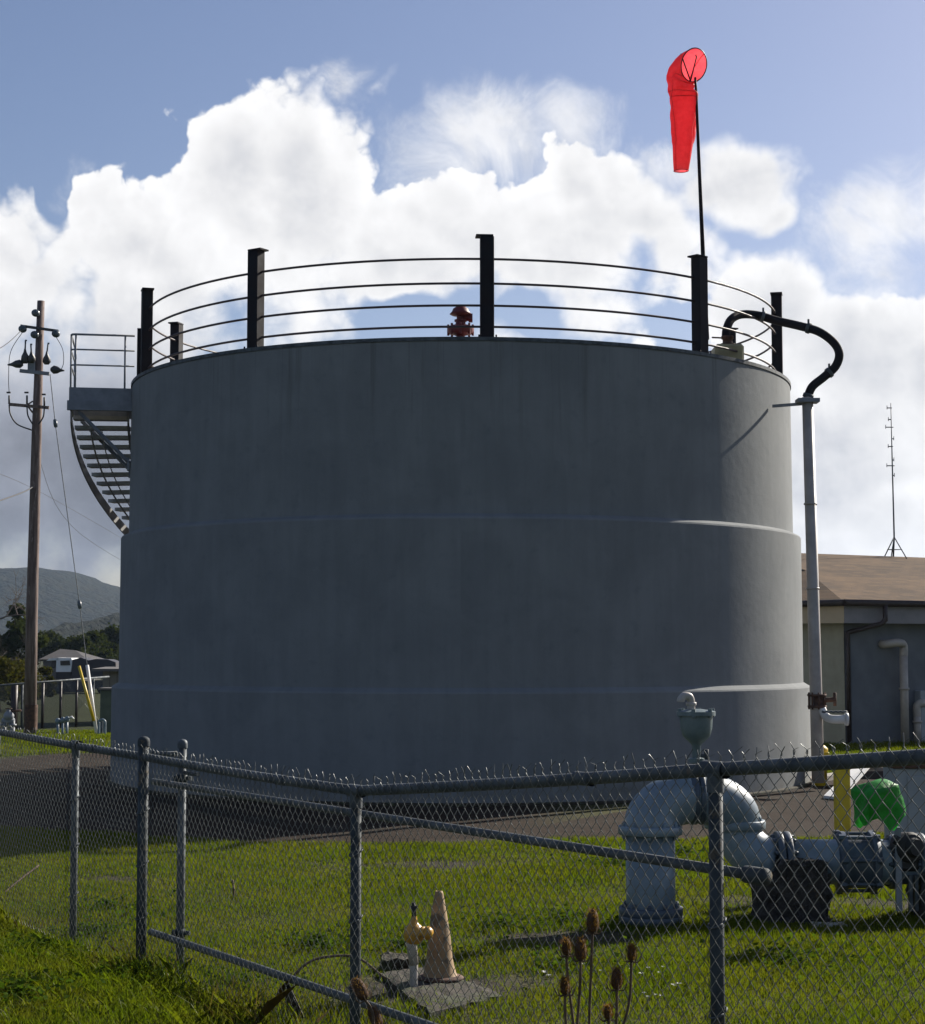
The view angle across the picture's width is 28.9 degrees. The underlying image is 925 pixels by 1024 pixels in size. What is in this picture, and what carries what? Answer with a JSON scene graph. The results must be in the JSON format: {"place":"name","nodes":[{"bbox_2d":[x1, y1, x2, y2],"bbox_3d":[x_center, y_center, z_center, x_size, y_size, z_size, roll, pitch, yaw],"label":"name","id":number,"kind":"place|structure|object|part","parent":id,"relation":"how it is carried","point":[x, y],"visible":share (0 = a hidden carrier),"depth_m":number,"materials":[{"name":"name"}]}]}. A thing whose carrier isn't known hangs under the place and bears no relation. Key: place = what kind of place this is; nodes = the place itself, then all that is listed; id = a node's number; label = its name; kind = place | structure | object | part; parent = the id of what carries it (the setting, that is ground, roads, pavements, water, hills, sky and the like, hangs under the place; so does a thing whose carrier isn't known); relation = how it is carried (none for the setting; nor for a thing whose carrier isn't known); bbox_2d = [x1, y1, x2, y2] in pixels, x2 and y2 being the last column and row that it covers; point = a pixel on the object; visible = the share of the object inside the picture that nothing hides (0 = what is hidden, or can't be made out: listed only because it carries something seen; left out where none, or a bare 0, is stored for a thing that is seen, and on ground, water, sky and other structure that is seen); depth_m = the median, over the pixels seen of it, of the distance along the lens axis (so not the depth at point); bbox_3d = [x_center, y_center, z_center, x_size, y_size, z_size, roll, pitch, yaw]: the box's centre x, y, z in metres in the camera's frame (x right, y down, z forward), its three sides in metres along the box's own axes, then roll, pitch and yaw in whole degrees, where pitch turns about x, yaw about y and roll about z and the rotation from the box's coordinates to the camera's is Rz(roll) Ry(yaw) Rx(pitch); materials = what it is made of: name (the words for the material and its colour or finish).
{"place":"outdoors","nodes":[
{"label":"outdoors","id":0,"kind":"place"},
{"bbox_2d":[0,567,119,634],"bbox_3d":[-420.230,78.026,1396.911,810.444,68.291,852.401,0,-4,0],"label":"hills","id":1,"kind":"structure","parent":0,"point":[57,597],"depth_m":1219.61,"materials":[{"name":"green plant"}]},
{"bbox_2d":[17,612,119,655],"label":"foothill","id":2,"kind":"structure","parent":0,"point":[65,630],"depth_m":540.03,"materials":[{"name":"green plant"}]},
{"bbox_2d":[0,889,331,1023],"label":"verge grass","id":3,"kind":"structure","parent":0,"point":[165,980],"depth_m":8.49,"materials":[{"name":"green plant"}]},
{"bbox_2d":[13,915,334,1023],"bbox_3d":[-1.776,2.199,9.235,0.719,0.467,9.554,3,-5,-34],"label":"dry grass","id":4,"kind":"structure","parent":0,"point":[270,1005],"depth_m":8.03,"materials":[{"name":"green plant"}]},
{"bbox_2d":[0,728,924,1023],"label":"grass","id":5,"kind":"structure","parent":0,"point":[918,948],"depth_m":10.72,"materials":[{"name":"green plant"}]},
{"bbox_2d":[0,661,924,1023],"bbox_3d":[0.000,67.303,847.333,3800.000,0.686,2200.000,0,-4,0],"label":"ground","id":6,"kind":"structure","parent":0,"point":[686,829],"depth_m":16.97,"materials":[{"name":"green plant"}]},
{"bbox_2d":[0,708,20,730],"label":"backflow assembly","id":7,"kind":"object","parent":6,"relation":"on","point":[8,718],"visible":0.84,"depth_m":35.73,"materials":[{"name":"grey paint"}]},
{"bbox_2d":[5,865,38,891],"bbox_3d":[-3.026,2.519,12.242,0.017,0.172,0.437,-2,-5,22],"label":"dry stalk","id":8,"kind":"object","parent":6,"relation":"on","point":[20,879],"visible":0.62,"depth_m":12.26,"materials":[{"name":"beige plant"}]},
{"bbox_2d":[0,657,45,709],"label":"bush","id":9,"kind":"object","parent":6,"relation":"on","point":[41,677],"visible":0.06,"depth_m":61.41,"materials":[{"name":"green plant"}]},
{"bbox_2d":[0,656,46,711],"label":"bush","id":10,"kind":"object","parent":6,"relation":"on","point":[9,673],"visible":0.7,"depth_m":59.73,"materials":[{"name":"green plant"}]},
{"bbox_2d":[0,570,46,695],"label":"bare tree","id":11,"kind":"object","parent":6,"relation":"on","point":[15,600],"visible":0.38,"depth_m":79.93,"materials":[{"name":"green plant"}]},
{"bbox_2d":[0,603,48,663],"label":"conifer tree","id":12,"kind":"object","parent":6,"relation":"on","point":[11,639],"visible":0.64,"depth_m":94.06,"materials":[{"name":"green plant"}]},
{"bbox_2d":[6,300,64,733],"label":"utility pole","id":13,"kind":"object","parent":6,"relation":"on","point":[35,363],"visible":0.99,"depth_m":41.57,"materials":[{"name":"brown wood"}]},
{"bbox_2d":[8,333,21,387],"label":"overhead wire","id":14,"kind":"object","parent":13,"relation":"attached to","point":[9,359],"visible":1,"depth_m":41.49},
{"bbox_2d":[0,487,32,500],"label":"overhead wire","id":15,"kind":"object","parent":13,"relation":"attached to","point":[16,494],"visible":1,"depth_m":37.83,"materials":[{"name":"grey metal"}]},
{"bbox_2d":[1,474,120,537],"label":"overhead wire","id":16,"kind":"object","parent":13,"relation":"attached to","point":[59,502],"visible":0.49,"depth_m":61.42,"materials":[{"name":"black metal"}]},
{"bbox_2d":[50,374,96,732],"bbox_3d":[-8.877,0.875,40.289,0.354,8.384,2.756,4,-6,-38],"label":"guy wire","id":17,"kind":"object","parent":13,"relation":"attached to","point":[90,702],"visible":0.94,"depth_m":39.38,"materials":[{"name":"white paint"}]},
{"bbox_2d":[41,465,118,558],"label":"overhead wire","id":18,"kind":"object","parent":13,"relation":"attached to","point":[65,518],"visible":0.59,"depth_m":53.44,"materials":[{"name":"black metal"}]},
{"bbox_2d":[21,629,67,664],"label":"round tree","id":19,"kind":"object","parent":6,"relation":"on","point":[54,643],"visible":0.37,"depth_m":149.29,"materials":[{"name":"green plant"}]},
{"bbox_2d":[37,666,59,699],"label":"bush","id":20,"kind":"object","parent":6,"relation":"on","point":[47,671],"visible":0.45,"depth_m":62.70,"materials":[{"name":"green plant"}]},
{"bbox_2d":[0,676,109,728],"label":"back fence","id":21,"kind":"object","parent":6,"relation":"on","point":[15,701],"visible":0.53,"depth_m":47.15,"materials":[{"name":"metal"}]},
{"bbox_2d":[55,718,60,732],"bbox_3d":[-8.529,4.574,37.761,0.118,0.472,0.119,0,-4,0],"label":"valve stub","id":22,"kind":"object","parent":6,"relation":"on","point":[57,721],"visible":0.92,"depth_m":37.74,"materials":[{"name":"paint"}]},
{"bbox_2d":[60,717,64,733],"bbox_3d":[-8.431,4.565,37.762,0.121,0.490,0.119,0,-4,0],"label":"valve stub","id":23,"kind":"object","parent":6,"relation":"on","point":[62,721],"visible":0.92,"depth_m":37.74,"materials":[{"name":"paint"}]},
{"bbox_2d":[64,716,73,733],"bbox_3d":[-8.292,4.552,37.762,0.224,0.516,0.118,0,-4,0],"label":"valve stub","id":24,"kind":"object","parent":6,"relation":"on","point":[66,719],"visible":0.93,"depth_m":37.74,"materials":[{"name":"paint"}]},
{"bbox_2d":[40,649,102,680],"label":"house","id":25,"kind":"structure","parent":6,"relation":"on","point":[62,653],"depth_m":123.10,"materials":[{"name":"grey"}]},
{"bbox_2d":[61,633,98,656],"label":"dark tree","id":26,"kind":"object","parent":6,"relation":"on","point":[75,643],"visible":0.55,"depth_m":138.61,"materials":[{"name":"green plant"}]},
{"bbox_2d":[47,657,118,692],"bbox_3d":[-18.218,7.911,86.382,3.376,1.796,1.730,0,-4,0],"label":"house","id":27,"kind":"structure","parent":6,"relation":"on","point":[64,668],"depth_m":85.69,"materials":[{"name":"white"}]},
{"bbox_3d":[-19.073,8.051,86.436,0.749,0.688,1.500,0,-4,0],"label":"door","id":28,"kind":"part","parent":27,"relation":"part of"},
{"bbox_2d":[97,718,105,733],"bbox_3d":[-7.599,4.654,37.798,0.184,0.601,0.142,0,-4,0],"label":"hoop rail","id":29,"kind":"object","parent":6,"relation":"on","point":[100,725],"visible":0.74,"depth_m":37.75,"materials":[{"name":"metal"}]},
{"bbox_2d":[86,630,117,658],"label":"dark tree","id":30,"kind":"object","parent":6,"relation":"on","point":[104,651],"visible":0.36,"depth_m":142.34,"materials":[{"name":"green plant"}]},
{"bbox_2d":[90,632,118,659],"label":"dark tree","id":31,"kind":"object","parent":6,"relation":"on","point":[109,645],"visible":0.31,"depth_m":145.42,"materials":[{"name":"green plant"}]},
{"bbox_2d":[98,687,111,731],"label":"utility box","id":32,"kind":"object","parent":6,"relation":"on","point":[105,703],"visible":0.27,"depth_m":43.76,"materials":[{"name":"metal"}]},
{"bbox_2d":[92,667,118,686],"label":"shed","id":33,"kind":"structure","parent":6,"relation":"on","point":[113,674],"depth_m":49.29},
{"bbox_2d":[92,622,118,657],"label":"dark tree","id":34,"kind":"object","parent":6,"relation":"on","point":[111,631],"visible":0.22,"depth_m":148.48,"materials":[{"name":"green plant"}]},
{"bbox_2d":[150,739,198,965],"bbox_3d":[-1.483,1.899,9.262,0.286,1.443,0.084,-2,-5,19],"label":"fence post","id":35,"kind":"object","parent":6,"relation":"on","point":[182,745],"visible":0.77,"depth_m":9.27,"materials":[{"name":"grey metal"}]},
{"bbox_2d":[148,778,771,1023],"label":"fence rail","id":36,"kind":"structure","parent":35,"relation":"attached to","point":[762,875],"depth_m":7.14,"materials":[{"name":"grey metal"}]},
{"bbox_2d":[285,983,302,1018],"bbox_3d":[-0.754,2.194,8.046,0.089,0.180,0.082,0,-4,0],"label":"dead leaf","id":37,"kind":"object","parent":6,"relation":"on","point":[293,1003],"visible":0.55,"depth_m":8.04,"materials":[{"name":"brown plant"}]},
{"bbox_2d":[293,954,389,979],"bbox_3d":[-0.632,2.183,8.207,0.602,0.301,0.121,0,-4,0],"label":"bramble stem","id":38,"kind":"object","parent":6,"relation":"on","point":[337,955],"visible":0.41,"depth_m":8.24,"materials":[{"name":"brown plant"}]},
{"bbox_2d":[350,976,385,1023],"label":"teasel","id":39,"kind":"object","parent":6,"relation":"on","point":[361,989],"visible":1,"depth_m":5.10,"materials":[{"name":"brown plant"}]},
{"bbox_2d":[404,902,433,986],"bbox_3d":[-0.211,2.121,8.586,0.144,0.496,0.105,0,-4,0],"label":"yard hydrant","id":40,"kind":"object","parent":6,"relation":"on","point":[413,907],"visible":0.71,"depth_m":8.57,"materials":[{"name":"grey metal"}]},
{"bbox_2d":[376,952,501,1020],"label":"concrete slab","id":41,"kind":"structure","parent":6,"relation":"on","point":[449,986],"depth_m":8.47,"materials":[{"name":"grey concrete"}]},
{"bbox_2d":[418,890,463,982],"bbox_3d":[-0.111,2.069,8.768,0.236,0.425,0.236,0,-4,0],"label":"traffic cone","id":42,"kind":"object","parent":41,"relation":"on","point":[442,955],"visible":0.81,"depth_m":8.72,"materials":[{"name":"plastic"}]},
{"bbox_2d":[67,234,812,806],"bbox_3d":[-0.312,0.485,24.097,9.754,6.452,9.695,0,-4,0],"label":"water tank","id":43,"kind":"object","parent":6,"relation":"on","point":[483,554],"visible":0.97,"depth_m":19.84,"materials":[{"name":"metal"}]},
{"bbox_2d":[447,307,473,336],"bbox_3d":[-0.022,-2.089,20.172,0.303,0.460,0.303,0,-4,0],"label":"relief valve","id":44,"kind":"object","parent":43,"relation":"on","point":[463,315],"visible":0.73,"depth_m":20.11,"materials":[{"name":"red paint"}]},
{"bbox_2d":[666,47,708,339],"bbox_3d":[2.638,-3.744,21.124,0.460,3.467,0.371,-3,-5,30],"label":"windsock","id":45,"kind":"object","parent":43,"relation":"attached to","point":[686,72],"visible":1,"depth_m":21.14,"materials":[{"name":"red fabric"}]},
{"bbox_2d":[711,335,743,359],"bbox_3d":[3.122,-1.936,21.664,0.515,0.395,0.350,0,-4,0],"label":"valve box","id":46,"kind":"object","parent":43,"relation":"on","point":[728,343],"visible":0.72,"depth_m":21.49,"materials":[{"name":"beige metal"}]},
{"bbox_2d":[722,308,848,782],"bbox_3d":[3.904,0.339,21.544,1.450,5.767,0.562,-1,-5,18],"label":"overflow pipe","id":47,"kind":"object","parent":43,"relation":"attached to","point":[817,705],"visible":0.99,"depth_m":21.39,"materials":[{"name":"black metal"}]},
{"bbox_2d":[0,722,924,1023],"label":"chain link fence","id":48,"kind":"object","parent":6,"relation":"on","point":[716,774],"visible":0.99,"depth_m":6.84,"materials":[{"name":"metal"}]},
{"bbox_2d":[554,974,575,1023],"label":"teasel","id":49,"kind":"object","parent":6,"relation":"on","point":[564,986],"visible":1,"depth_m":4.51,"materials":[{"name":"brown plant"}]},
{"bbox_2d":[556,936,574,1023],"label":"teasel","id":50,"kind":"object","parent":6,"relation":"on","point":[565,947],"visible":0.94,"depth_m":4.68,"materials":[{"name":"brown plant"}]},
{"bbox_2d":[570,936,590,1023],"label":"teasel","id":51,"kind":"object","parent":6,"relation":"on","point":[580,954],"visible":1,"depth_m":4.57,"materials":[{"name":"brown plant"}]},
{"bbox_2d":[581,907,602,1023],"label":"teasel","id":52,"kind":"object","parent":6,"relation":"on","point":[592,922],"visible":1,"depth_m":4.62,"materials":[{"name":"brown plant"}]},
{"bbox_2d":[597,1002,618,1023],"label":"teasel","id":53,"kind":"object","parent":6,"relation":"on","point":[608,1013],"visible":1,"depth_m":4.51,"materials":[{"name":"brown plant"}]},
{"bbox_2d":[543,963,680,996],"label":"lawn daisies","id":54,"kind":"object","parent":6,"relation":"on","point":[639,972],"visible":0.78,"depth_m":8.85,"materials":[{"name":"white plant"}]},
{"bbox_2d":[606,942,641,1023],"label":"teasel","id":55,"kind":"object","parent":6,"relation":"on","point":[616,981],"visible":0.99,"depth_m":4.62,"materials":[{"name":"brown plant"}]},
{"bbox_2d":[618,777,924,927],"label":"pipe","id":56,"kind":"object","parent":6,"relation":"on","point":[890,863],"depth_m":10.86,"materials":[{"name":"metal"}]},
{"bbox_2d":[677,692,715,763],"bbox_3d":[1.438,1.390,11.026,0.241,0.565,0.238,0,-4,0],"label":"air valve","id":57,"kind":"object","parent":56,"relation":"on","point":[696,726],"visible":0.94,"depth_m":10.97,"materials":[{"name":"paint"}]},
{"bbox_2d":[850,779,905,830],"bbox_3d":[2.440,1.714,10.507,0.293,0.294,0.220,2,-5,-26],"label":"plastic cover","id":58,"kind":"object","parent":56,"relation":"on","point":[882,810],"visible":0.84,"depth_m":10.43,"materials":[{"name":"green plastic"}]},
{"bbox_2d":[750,857,846,926],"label":"thrust block","id":59,"kind":"structure","parent":6,"relation":"on","point":[820,906],"depth_m":10.76,"materials":[{"name":"concrete"}]},
{"bbox_2d":[813,745,828,785],"bbox_3d":[4.394,3.133,22.008,0.200,0.550,0.228,0,-4,0],"label":"yellow hydrant","id":60,"kind":"object","parent":6,"relation":"on","point":[826,752],"visible":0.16,"depth_m":21.95,"materials":[{"name":"metal"}]},
{"bbox_2d":[810,773,832,780],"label":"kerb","id":61,"kind":"structure","parent":6,"relation":"on","point":[829,775],"depth_m":22.84,"materials":[{"name":"concrete"}]},
{"bbox_2d":[833,769,851,895],"bbox_3d":[2.602,2.184,12.268,0.098,0.998,0.098,0,-4,0],"label":"bollard","id":62,"kind":"object","parent":6,"relation":"on","point":[840,792],"depth_m":12.24,"materials":[{"name":"yellow metal"}]},
{"bbox_2d":[824,767,882,798],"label":"loading ramp","id":63,"kind":"structure","parent":6,"relation":"on","point":[867,772],"depth_m":21.12,"materials":[{"name":"white paint"}]},
{"bbox_2d":[801,553,924,744],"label":"utility building","id":64,"kind":"structure","parent":6,"relation":"on","point":[872,622],"depth_m":31.90,"materials":[{"name":"beige paint"}]},
{"bbox_2d":[884,403,906,558],"bbox_3d":[9.222,-0.641,38.497,0.513,3.403,0.394,0,-4,0],"label":"antenna mast","id":65,"kind":"object","parent":64,"relation":"on","point":[894,538],"visible":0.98,"depth_m":38.40,"materials":[{"name":"grey metal"}]},
{"bbox_2d":[883,765,924,837],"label":"cabinet","id":66,"kind":"object","parent":6,"relation":"on","point":[911,789],"visible":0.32,"depth_m":13.66,"materials":[{"name":"grey metal"}]},
{"bbox_3d":[3.559,2.333,13.653,0.329,0.635,0.012,0,-4,0],"label":"door","id":67,"kind":"part","parent":66,"relation":"part of","materials":[{"name":"grey metal"}]},
{"bbox_2d":[905,872,924,919],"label":"pipe support","id":68,"kind":"object","parent":6,"relation":"on","point":[921,905],"visible":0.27,"depth_m":10.83,"materials":[{"name":"grey metal"}]},
{"bbox_2d":[0,0,924,586],"label":"sky","id":69,"kind":"structure","parent":0,"point":[156,144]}
]}

